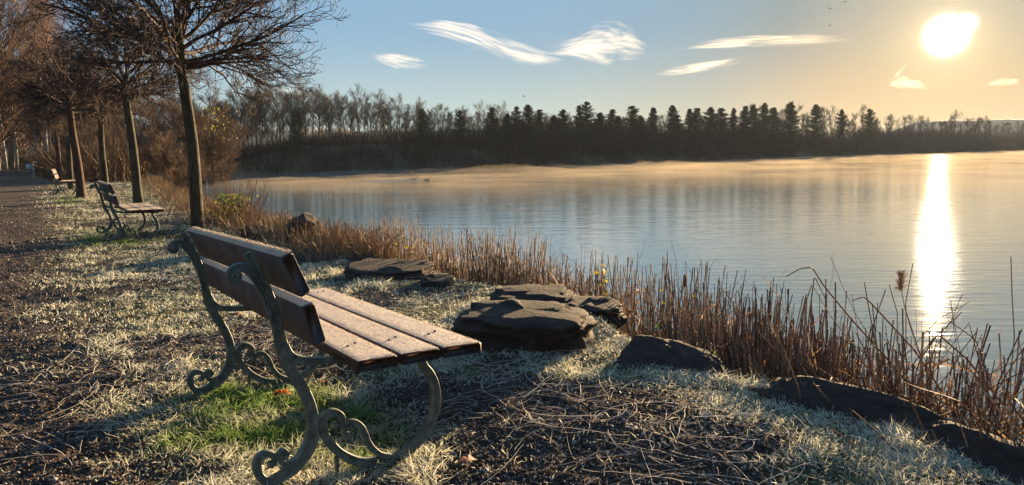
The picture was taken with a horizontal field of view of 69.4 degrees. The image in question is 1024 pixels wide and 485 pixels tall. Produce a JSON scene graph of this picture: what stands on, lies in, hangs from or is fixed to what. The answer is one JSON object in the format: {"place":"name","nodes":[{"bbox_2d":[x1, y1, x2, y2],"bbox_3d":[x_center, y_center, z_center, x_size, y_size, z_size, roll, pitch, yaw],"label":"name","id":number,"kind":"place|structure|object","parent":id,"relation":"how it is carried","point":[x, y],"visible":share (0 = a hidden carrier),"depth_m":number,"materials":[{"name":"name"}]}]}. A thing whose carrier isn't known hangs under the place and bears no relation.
{"place":"outdoors","nodes":[
{"label":"outdoors","id":0,"kind":"place"},
{"bbox_2d":[0,125,436,158],"bbox_3d":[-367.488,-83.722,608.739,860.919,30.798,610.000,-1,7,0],"label":"hills","id":1,"kind":"structure","parent":0,"point":[309,131],"depth_m":641.37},
{"bbox_2d":[0,143,1022,484],"bbox_3d":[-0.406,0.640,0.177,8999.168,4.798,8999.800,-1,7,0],"label":"ground","id":2,"kind":"structure","parent":0,"point":[18,187],"depth_m":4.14,"materials":[{"name":"gravel"}]},
{"bbox_2d":[3,107,36,166],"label":"woodland tree","id":3,"kind":"object","parent":2,"relation":"on","point":[21,145],"visible":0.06,"depth_m":98.50,"materials":[{"name":"brown plant"}]},
{"bbox_2d":[0,1,41,170],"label":"birch tree","id":4,"kind":"object","parent":2,"relation":"on","point":[17,161],"visible":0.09,"depth_m":79.10,"materials":[{"name":"brown plant"}]},
{"bbox_2d":[0,0,58,143],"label":"woodland tree","id":5,"kind":"object","parent":2,"relation":"on","point":[15,37],"visible":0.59,"depth_m":58.70,"materials":[{"name":"brown plant"}]},
{"bbox_2d":[5,0,59,144],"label":"birch tree","id":6,"kind":"object","parent":2,"relation":"on","point":[28,41],"visible":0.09,"depth_m":71.74,"materials":[{"name":"brown plant"}]},
{"bbox_2d":[1,30,69,169],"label":"woodland tree","id":7,"kind":"object","parent":2,"relation":"on","point":[9,144],"visible":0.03,"depth_m":91.38,"materials":[{"name":"brown plant"}]},
{"bbox_2d":[0,0,75,155],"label":"birch tree","id":8,"kind":"object","parent":2,"relation":"on","point":[34,135],"visible":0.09,"depth_m":68.46,"materials":[{"name":"brown plant"}]},
{"bbox_2d":[19,85,63,149],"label":"woodland tree","id":9,"kind":"object","parent":2,"relation":"on","point":[40,137],"visible":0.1,"depth_m":75.98,"materials":[{"name":"brown plant"}]},
{"bbox_2d":[0,0,91,153],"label":"birch tree","id":10,"kind":"object","parent":2,"relation":"on","point":[52,26],"visible":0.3,"depth_m":61.45,"materials":[{"name":"brown plant"}]},
{"bbox_2d":[0,75,96,184],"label":"park tree","id":11,"kind":"object","parent":2,"relation":"on","point":[58,158],"visible":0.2,"depth_m":34.56,"materials":[{"name":"brown plant"}]},
{"bbox_2d":[47,169,75,195],"bbox_3d":[-15.443,-2.055,25.493,0.865,0.974,1.867,-4,8,-28],"label":"park bench","id":12,"kind":"object","parent":2,"relation":"on","point":[54,171],"visible":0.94,"depth_m":24.90,"materials":[{"name":"brown wood"}]},
{"bbox_2d":[10,66,124,189],"bbox_3d":[-17.618,-4.469,29.218,3.997,4.978,3.891,4,8,35],"label":"park tree","id":13,"kind":"object","parent":2,"relation":"on","point":[70,176],"visible":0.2,"depth_m":28.68,"materials":[{"name":"brown plant"}]},
{"bbox_2d":[0,14,142,196],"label":"park tree","id":14,"kind":"object","parent":2,"relation":"on","point":[36,95],"visible":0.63,"depth_m":22.78,"materials":[{"name":"brown plant"}]},
{"bbox_2d":[76,117,108,152],"bbox_3d":[-36.392,-8.541,63.360,3.036,5.929,3.348,-1,7,-1],"label":"woodland tree","id":15,"kind":"object","parent":2,"relation":"on","point":[89,142],"visible":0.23,"depth_m":63.41,"materials":[{"name":"brown plant"}]},
{"bbox_2d":[32,46,164,192],"bbox_3d":[-14.114,-4.155,25.747,4.012,5.132,4.121,2,8,25],"label":"park tree","id":16,"kind":"object","parent":2,"relation":"on","point":[102,159],"visible":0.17,"depth_m":25.57,"materials":[{"name":"brown plant"}]},
{"bbox_2d":[0,134,207,182],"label":"woodland undergrowth","id":17,"kind":"object","parent":2,"relation":"on","point":[43,163],"visible":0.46,"depth_m":40.92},
{"bbox_2d":[91,117,125,154],"bbox_3d":[-35.250,-8.647,65.247,3.257,5.768,2.954,-1,7,-3],"label":"woodland tree","id":18,"kind":"object","parent":2,"relation":"on","point":[108,133],"visible":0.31,"depth_m":64.67,"materials":[{"name":"brown plant"}]},
{"bbox_2d":[24,4,203,202],"bbox_3d":[-10.004,-3.528,19.566,4.203,5.234,4.092,3,8,27],"label":"park tree","id":19,"kind":"object","parent":2,"relation":"on","point":[134,160],"visible":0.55,"depth_m":19.27,"materials":[{"name":"brown plant"}]},
{"bbox_2d":[90,181,164,240],"bbox_3d":[-5.972,-0.480,11.456,0.839,0.944,1.811,-5,8,-33],"label":"park bench","id":20,"kind":"object","parent":2,"relation":"on","point":[108,192],"visible":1,"depth_m":11.02,"materials":[{"name":"brown wood"}]},
{"bbox_2d":[110,124,147,173],"bbox_3d":[-31.430,-7.193,61.404,3.190,5.649,2.893,-2,7,-7],"label":"woodland tree","id":21,"kind":"object","parent":2,"relation":"on","point":[122,131],"visible":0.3,"depth_m":61.06,"materials":[{"name":"brown plant"}]},
{"bbox_2d":[122,99,158,150],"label":"woodland tree","id":22,"kind":"object","parent":2,"relation":"on","point":[141,138],"visible":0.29,"depth_m":75.54,"materials":[{"name":"brown plant"}]},
{"bbox_2d":[138,125,177,178],"bbox_3d":[-18.972,-4.611,39.843,2.193,3.447,1.736,-5,8,-32],"label":"willow shrub","id":23,"kind":"object","parent":2,"relation":"on","point":[154,170],"visible":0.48,"depth_m":39.62,"materials":[{"name":"brown plant"}]},
{"bbox_2d":[141,98,184,154],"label":"woodland tree","id":24,"kind":"object","parent":2,"relation":"on","point":[157,115],"visible":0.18,"depth_m":78.61,"materials":[{"name":"brown plant"}]},
{"bbox_2d":[143,135,185,182],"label":"willow shrub","id":25,"kind":"object","parent":2,"relation":"on","point":[167,173],"visible":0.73,"depth_m":33.54,"materials":[{"name":"brown plant"}]},
{"bbox_2d":[4,0,349,228],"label":"park tree","id":26,"kind":"object","parent":2,"relation":"on","point":[128,26],"visible":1,"depth_m":11.86,"materials":[{"name":"brown plant"}]},
{"bbox_2d":[165,152,202,193],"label":"willow shrub","id":27,"kind":"object","parent":2,"relation":"on","point":[176,174],"visible":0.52,"depth_m":23.69,"materials":[{"name":"brown plant"}]},
{"bbox_2d":[150,106,219,185],"bbox_3d":[-22.427,-5.802,51.315,4.220,7.364,4.673,2,7,22],"label":"willow shrub","id":28,"kind":"object","parent":2,"relation":"on","point":[200,136],"visible":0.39,"depth_m":50.87,"materials":[{"name":"brown plant"}]},
{"bbox_2d":[163,88,243,184],"bbox_3d":[-22.690,-6.804,54.401,5.646,8.873,4.990,-2,7,-13],"label":"willow shrub","id":29,"kind":"object","parent":2,"relation":"on","point":[213,154],"visible":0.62,"depth_m":54.06,"materials":[{"name":"brown plant"}]},
{"bbox_2d":[202,115,250,181],"bbox_3d":[-23.436,-6.770,59.880,4.186,7.305,4.636,4,8,32],"label":"willow shrub","id":30,"kind":"object","parent":2,"relation":"on","point":[239,129],"visible":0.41,"depth_m":59.70,"materials":[{"name":"brown plant"}]},
{"bbox_2d":[186,172,287,223],"bbox_3d":[-4.924,-0.804,13.310,1.592,1.049,1.496,-1,7,0],"label":"leafy shrub","id":31,"kind":"object","parent":2,"relation":"on","point":[237,197],"visible":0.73,"depth_m":13.22,"materials":[{"name":"green plant"}]},
{"bbox_2d":[223,88,254,148],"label":"bare tree","id":32,"kind":"object","parent":2,"relation":"on","point":[235,101],"visible":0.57,"depth_m":94.71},
{"bbox_2d":[232,100,260,152],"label":"bare tree","id":33,"kind":"object","parent":2,"relation":"on","point":[247,123],"visible":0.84,"depth_m":93.48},
{"bbox_2d":[243,89,264,147],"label":"bare tree","id":34,"kind":"object","parent":2,"relation":"on","point":[253,115],"visible":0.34,"depth_m":100.71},
{"bbox_2d":[240,223,281,239],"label":"rock","id":35,"kind":"object","parent":2,"relation":"on","point":[243,232],"visible":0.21,"depth_m":10.78,"materials":[{"name":"stone"}]},
{"bbox_2d":[248,85,275,146],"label":"bare tree","id":36,"kind":"object","parent":2,"relation":"on","point":[259,134],"visible":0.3,"depth_m":101.45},
{"bbox_2d":[252,92,272,144],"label":"bare tree","id":37,"kind":"object","parent":2,"relation":"on","point":[263,130],"visible":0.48,"depth_m":98.31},
{"bbox_2d":[254,101,274,144],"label":"bare tree","id":38,"kind":"object","parent":2,"relation":"on","point":[265,118],"visible":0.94,"depth_m":96.93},
{"bbox_2d":[261,80,289,141],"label":"bare tree","id":39,"kind":"object","parent":2,"relation":"on","point":[279,127],"visible":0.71,"depth_m":100.85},
{"bbox_2d":[141,173,410,264],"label":"bank grass","id":40,"kind":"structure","parent":2,"relation":"on","point":[335,237],"depth_m":9.97,"materials":[{"name":"plant"}]},
{"bbox_2d":[280,96,297,143],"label":"bare tree","id":41,"kind":"object","parent":2,"relation":"on","point":[289,122],"visible":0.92,"depth_m":93.39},
{"bbox_2d":[291,112,307,154],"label":"pine tree","id":42,"kind":"object","parent":2,"relation":"on","point":[298,125],"visible":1,"depth_m":91.92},
{"bbox_2d":[297,101,311,137],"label":"bare tree","id":43,"kind":"object","parent":2,"relation":"on","point":[306,124],"visible":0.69,"depth_m":103.78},
{"bbox_2d":[285,212,324,243],"bbox_3d":[-2.896,-0.138,10.335,0.592,0.558,0.653,-3,7,-16],"label":"rock","id":44,"kind":"object","parent":2,"relation":"on","point":[306,216],"visible":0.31,"depth_m":10.12,"materials":[{"name":"stone"}]},
{"bbox_2d":[302,87,323,143],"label":"bare tree","id":45,"kind":"object","parent":2,"relation":"on","point":[310,108],"visible":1,"depth_m":97.27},
{"bbox_2d":[302,89,332,136],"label":"bare tree","id":46,"kind":"object","parent":2,"relation":"on","point":[312,92],"visible":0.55,"depth_m":103.32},
{"bbox_2d":[167,227,480,484],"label":"park bench","id":47,"kind":"object","parent":2,"relation":"on","point":[269,283],"visible":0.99,"depth_m":2.86,"materials":[{"name":"wood"}]},
{"bbox_2d":[315,98,338,146],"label":"bare tree","id":48,"kind":"object","parent":2,"relation":"on","point":[330,120],"visible":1,"depth_m":96.91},
{"bbox_2d":[294,246,381,262],"bbox_3d":[-2.084,0.201,8.866,1.078,0.233,0.969,-1,7,-5],"label":"rock","id":49,"kind":"object","parent":2,"relation":"on","point":[314,259],"visible":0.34,"depth_m":8.61,"materials":[{"name":"stone"}]},
{"bbox_2d":[333,92,348,141],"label":"bare tree","id":50,"kind":"object","parent":2,"relation":"on","point":[338,114],"visible":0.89,"depth_m":100.83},
{"bbox_2d":[332,96,355,134],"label":"bare tree","id":51,"kind":"object","parent":2,"relation":"on","point":[340,101],"visible":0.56,"depth_m":104.64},
{"bbox_2d":[346,83,368,146],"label":"bare tree","id":52,"kind":"object","parent":2,"relation":"on","point":[356,109],"visible":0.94,"depth_m":97.38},
{"bbox_2d":[227,122,495,151],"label":"thicket","id":53,"kind":"object","parent":2,"relation":"on","point":[388,135],"visible":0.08,"depth_m":119.16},
{"bbox_2d":[359,101,378,146],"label":"bare tree","id":54,"kind":"object","parent":2,"relation":"on","point":[364,109],"visible":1,"depth_m":97.25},
{"bbox_2d":[231,130,517,155],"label":"thicket","id":55,"kind":"object","parent":2,"relation":"on","point":[449,139],"visible":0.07,"depth_m":108.00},
{"bbox_2d":[363,88,391,142],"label":"bare tree","id":56,"kind":"object","parent":2,"relation":"on","point":[382,106],"visible":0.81,"depth_m":102.33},
{"bbox_2d":[380,107,395,143],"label":"bare tree","id":57,"kind":"object","parent":2,"relation":"on","point":[388,114],"visible":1,"depth_m":101.49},
{"bbox_2d":[343,258,434,281],"bbox_3d":[-1.227,0.333,7.426,0.907,0.260,0.816,-1,7,-2],"label":"rock","id":58,"kind":"object","parent":2,"relation":"on","point":[396,269],"visible":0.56,"depth_m":7.26,"materials":[{"name":"stone"}]},
{"bbox_2d":[387,92,409,141],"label":"bare tree","id":59,"kind":"object","parent":2,"relation":"on","point":[394,102],"visible":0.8,"depth_m":108.23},
{"bbox_2d":[400,111,414,147],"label":"bare tree","id":60,"kind":"object","parent":2,"relation":"on","point":[405,128],"visible":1,"depth_m":102.04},
{"bbox_2d":[412,108,434,159],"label":"pine tree","id":61,"kind":"object","parent":2,"relation":"on","point":[421,130],"visible":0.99,"depth_m":100.05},
{"bbox_2d":[424,108,440,146],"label":"bare tree","id":62,"kind":"object","parent":2,"relation":"on","point":[432,120],"visible":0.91,"depth_m":104.74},
{"bbox_2d":[419,273,453,287],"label":"rock","id":63,"kind":"object","parent":2,"relation":"on","point":[435,280],"visible":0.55,"depth_m":6.79,"materials":[{"name":"stone"}]},
{"bbox_2d":[449,110,469,151],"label":"pine tree","id":64,"kind":"object","parent":2,"relation":"on","point":[458,132],"visible":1,"depth_m":106.58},
{"bbox_2d":[479,107,506,156],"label":"pine tree","id":65,"kind":"object","parent":2,"relation":"on","point":[490,135],"visible":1,"depth_m":109.89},
{"bbox_2d":[0,254,998,484],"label":"straw","id":66,"kind":"object","parent":2,"relation":"on","point":[531,406],"visible":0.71,"depth_m":3.41,"materials":[{"name":"plant"}]},
{"bbox_2d":[499,114,518,149],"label":"pine tree","id":67,"kind":"object","parent":2,"relation":"on","point":[507,121],"visible":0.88,"depth_m":114.22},
{"bbox_2d":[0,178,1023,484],"bbox_3d":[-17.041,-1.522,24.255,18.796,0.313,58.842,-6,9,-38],"label":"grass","id":68,"kind":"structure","parent":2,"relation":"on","point":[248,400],"depth_m":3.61,"materials":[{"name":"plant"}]},
{"bbox_2d":[506,106,527,146],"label":"pine tree","id":69,"kind":"object","parent":2,"relation":"on","point":[516,121],"visible":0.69,"depth_m":116.32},
{"bbox_2d":[450,298,599,354],"bbox_3d":[0.096,0.575,4.705,0.923,0.378,0.641,0,7,7],"label":"rock","id":70,"kind":"object","parent":2,"relation":"on","point":[512,324],"visible":0.71,"depth_m":4.47,"materials":[{"name":"stone"}]},
{"bbox_2d":[515,104,542,159],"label":"pine tree","id":71,"kind":"object","parent":2,"relation":"on","point":[529,120],"visible":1,"depth_m":114.48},
{"bbox_2d":[489,284,574,302],"bbox_3d":[0.160,0.493,5.925,0.788,0.248,0.577,-1,7,1],"label":"rock","id":72,"kind":"object","parent":2,"relation":"on","point":[560,293],"visible":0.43,"depth_m":5.87,"materials":[{"name":"stone"}]},
{"bbox_2d":[533,109,550,149],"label":"pine tree","id":73,"kind":"object","parent":2,"relation":"on","point":[539,113],"visible":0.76,"depth_m":120.19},
{"bbox_2d":[542,115,566,158],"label":"pine tree","id":74,"kind":"object","parent":2,"relation":"on","point":[552,139],"visible":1,"depth_m":118.69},
{"bbox_2d":[551,109,575,151],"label":"pine tree","id":75,"kind":"object","parent":2,"relation":"on","point":[563,124],"visible":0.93,"depth_m":120.28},
{"bbox_2d":[571,105,589,154],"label":"pine tree","id":76,"kind":"object","parent":2,"relation":"on","point":[578,123],"visible":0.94,"depth_m":124.32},
{"bbox_2d":[572,101,600,148],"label":"pine tree","id":77,"kind":"object","parent":2,"relation":"on","point":[586,116],"visible":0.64,"depth_m":128.28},
{"bbox_2d":[566,296,627,329],"bbox_3d":[0.621,0.540,5.698,0.530,0.210,0.504,0,7,6],"label":"rock","id":78,"kind":"object","parent":2,"relation":"on","point":[592,308],"visible":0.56,"depth_m":5.57,"materials":[{"name":"stone"}]},
{"bbox_2d":[589,112,614,156],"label":"pine tree","id":79,"kind":"object","parent":2,"relation":"on","point":[600,116],"visible":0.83,"depth_m":128.95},
{"bbox_2d":[602,109,626,145],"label":"pine tree","id":80,"kind":"object","parent":2,"relation":"on","point":[612,116],"visible":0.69,"depth_m":132.84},
{"bbox_2d":[607,116,630,154],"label":"pine tree","id":81,"kind":"object","parent":2,"relation":"on","point":[619,126],"visible":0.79,"depth_m":132.91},
{"bbox_2d":[226,131,1023,173],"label":"undergrowth","id":82,"kind":"object","parent":2,"relation":"on","point":[261,152],"visible":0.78,"depth_m":102.45,"materials":[{"name":"plant"}]},
{"bbox_2d":[620,106,647,152],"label":"pine tree","id":83,"kind":"object","parent":2,"relation":"on","point":[631,118],"visible":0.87,"depth_m":138.86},
{"bbox_2d":[635,115,653,143],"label":"pine tree","id":84,"kind":"object","parent":2,"relation":"on","point":[640,117],"visible":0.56,"depth_m":141.00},
{"bbox_2d":[641,107,663,156],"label":"pine tree","id":85,"kind":"object","parent":2,"relation":"on","point":[653,119],"visible":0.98,"depth_m":141.98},
{"bbox_2d":[615,334,727,378],"bbox_3d":[0.864,0.737,4.144,0.655,0.314,0.543,5,9,40],"label":"rock","id":86,"kind":"object","parent":2,"relation":"on","point":[640,349],"visible":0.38,"depth_m":4.18,"materials":[{"name":"stone"}]},
{"bbox_2d":[660,105,683,156],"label":"pine tree","id":87,"kind":"object","parent":2,"relation":"on","point":[672,109],"visible":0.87,"depth_m":147.38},
{"bbox_2d":[664,115,689,156],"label":"pine tree","id":88,"kind":"object","parent":2,"relation":"on","point":[679,130],"visible":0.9,"depth_m":147.40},
{"bbox_2d":[481,111,890,156],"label":"thicket","id":89,"kind":"object","parent":2,"relation":"on","point":[593,145],"visible":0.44,"depth_m":146.54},
{"bbox_2d":[683,108,698,152],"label":"pine tree","id":90,"kind":"object","parent":2,"relation":"on","point":[688,120],"visible":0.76,"depth_m":153.78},
{"bbox_2d":[685,108,710,157],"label":"pine tree","id":91,"kind":"object","parent":2,"relation":"on","point":[698,121],"visible":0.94,"depth_m":154.02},
{"bbox_2d":[700,107,726,153],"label":"pine tree","id":92,"kind":"object","parent":2,"relation":"on","point":[711,123],"visible":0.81,"depth_m":159.28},
{"bbox_2d":[705,108,736,156],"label":"pine tree","id":93,"kind":"object","parent":2,"relation":"on","point":[722,141],"visible":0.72,"depth_m":162.14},
{"bbox_2d":[726,108,742,154],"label":"pine tree","id":94,"kind":"object","parent":2,"relation":"on","point":[732,147],"visible":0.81,"depth_m":167.97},
{"bbox_2d":[736,106,756,155],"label":"pine tree","id":95,"kind":"object","parent":2,"relation":"on","point":[744,118],"visible":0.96,"depth_m":172.68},
{"bbox_2d":[746,104,767,152],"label":"pine tree","id":96,"kind":"object","parent":2,"relation":"on","point":[753,110],"visible":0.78,"depth_m":176.81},
{"bbox_2d":[754,102,775,147],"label":"pine tree","id":97,"kind":"object","parent":2,"relation":"on","point":[764,110],"visible":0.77,"depth_m":182.19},
{"bbox_2d":[759,107,786,154],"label":"pine tree","id":98,"kind":"object","parent":2,"relation":"on","point":[774,117],"visible":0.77,"depth_m":184.35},
{"bbox_2d":[778,107,792,152],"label":"bare tree","id":99,"kind":"object","parent":2,"relation":"on","point":[784,120],"visible":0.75,"depth_m":191.62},
{"bbox_2d":[775,102,804,151],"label":"pine tree","id":100,"kind":"object","parent":2,"relation":"on","point":[793,130],"visible":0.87,"depth_m":192.65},
{"bbox_2d":[802,104,826,152],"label":"pine tree","id":101,"kind":"object","parent":2,"relation":"on","point":[816,126],"visible":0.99,"depth_m":202.94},
{"bbox_2d":[824,105,842,151],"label":"bare tree","id":102,"kind":"object","parent":2,"relation":"on","point":[830,121],"visible":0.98,"depth_m":212.31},
{"bbox_2d":[830,109,849,145],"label":"pine tree","id":103,"kind":"object","parent":2,"relation":"on","point":[841,130],"visible":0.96,"depth_m":215.07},
{"bbox_2d":[744,375,947,434],"bbox_3d":[1.508,0.811,3.412,0.380,0.247,0.982,-7,9,-41],"label":"rock","id":104,"kind":"object","parent":2,"relation":"on","point":[844,397],"visible":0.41,"depth_m":3.41,"materials":[{"name":"stone"}]},
{"bbox_2d":[691,256,1023,452],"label":"fallen reeds","id":105,"kind":"object","parent":2,"relation":"on","point":[950,403],"visible":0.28,"depth_m":3.57,"materials":[{"name":"plant"}]},
{"bbox_2d":[857,109,880,152],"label":"pine tree","id":106,"kind":"object","parent":2,"relation":"on","point":[870,132],"visible":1,"depth_m":223.25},
{"bbox_2d":[853,126,1023,152],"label":"thicket","id":107,"kind":"object","parent":2,"relation":"on","point":[923,139],"visible":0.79,"depth_m":266.48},
{"bbox_2d":[910,420,1023,484],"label":"rock","id":108,"kind":"object","parent":2,"relation":"on","point":[1011,452],"visible":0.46,"depth_m":2.90,"materials":[{"name":"stone"}]},
{"bbox_2d":[0,0,1023,141],"label":"sky","id":109,"kind":"structure","parent":0,"point":[931,59],"materials":[{"name":"blue"}]},
{"bbox_2d":[179,151,1023,441],"bbox_3d":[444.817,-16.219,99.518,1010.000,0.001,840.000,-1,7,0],"label":"water","id":110,"kind":"structure","parent":0,"point":[950,225],"depth_m":20.88,"materials":[{"name":"teal liquid"}]},
{"bbox_2d":[338,214,1023,474],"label":"reeds","id":111,"kind":"object","parent":110,"relation":"in","point":[710,333],"visible":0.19,"depth_m":5.10,"materials":[{"name":"plant"}]},
{"bbox_2d":[786,267,922,403],"bbox_3d":[2.002,0.593,4.205,0.919,0.930,0.011,-1,7,0],"label":"bent reed","id":112,"kind":"object","parent":111,"relation":"on","point":[854,322],"visible":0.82,"depth_m":4.17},
{"bbox_2d":[852,296,945,399],"bbox_3d":[2.194,0.648,4.112,0.640,0.716,0.011,-1,7,0],"label":"bent reed","id":113,"kind":"object","parent":111,"relation":"on","point":[913,349],"visible":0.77,"depth_m":4.09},
{"bbox_2d":[893,269,923,393],"bbox_3d":[2.261,0.585,4.205,0.213,0.881,0.080,-1,7,0],"label":"reed plume","id":114,"kind":"object","parent":111,"relation":"on","point":[900,275],"visible":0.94,"depth_m":4.16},
{"bbox_2d":[913,335,1020,428],"bbox_3d":[2.482,0.773,4.027,0.653,0.551,0.011,-1,7,0],"label":"bent reed","id":115,"kind":"object","parent":111,"relation":"on","point":[969,362],"visible":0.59,"depth_m":4.00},
{"bbox_2d":[892,119,1023,138],"bbox_3d":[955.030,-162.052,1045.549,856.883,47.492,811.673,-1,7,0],"label":"hills","id":116,"kind":"structure","parent":0,"point":[997,122],"depth_m":1146.09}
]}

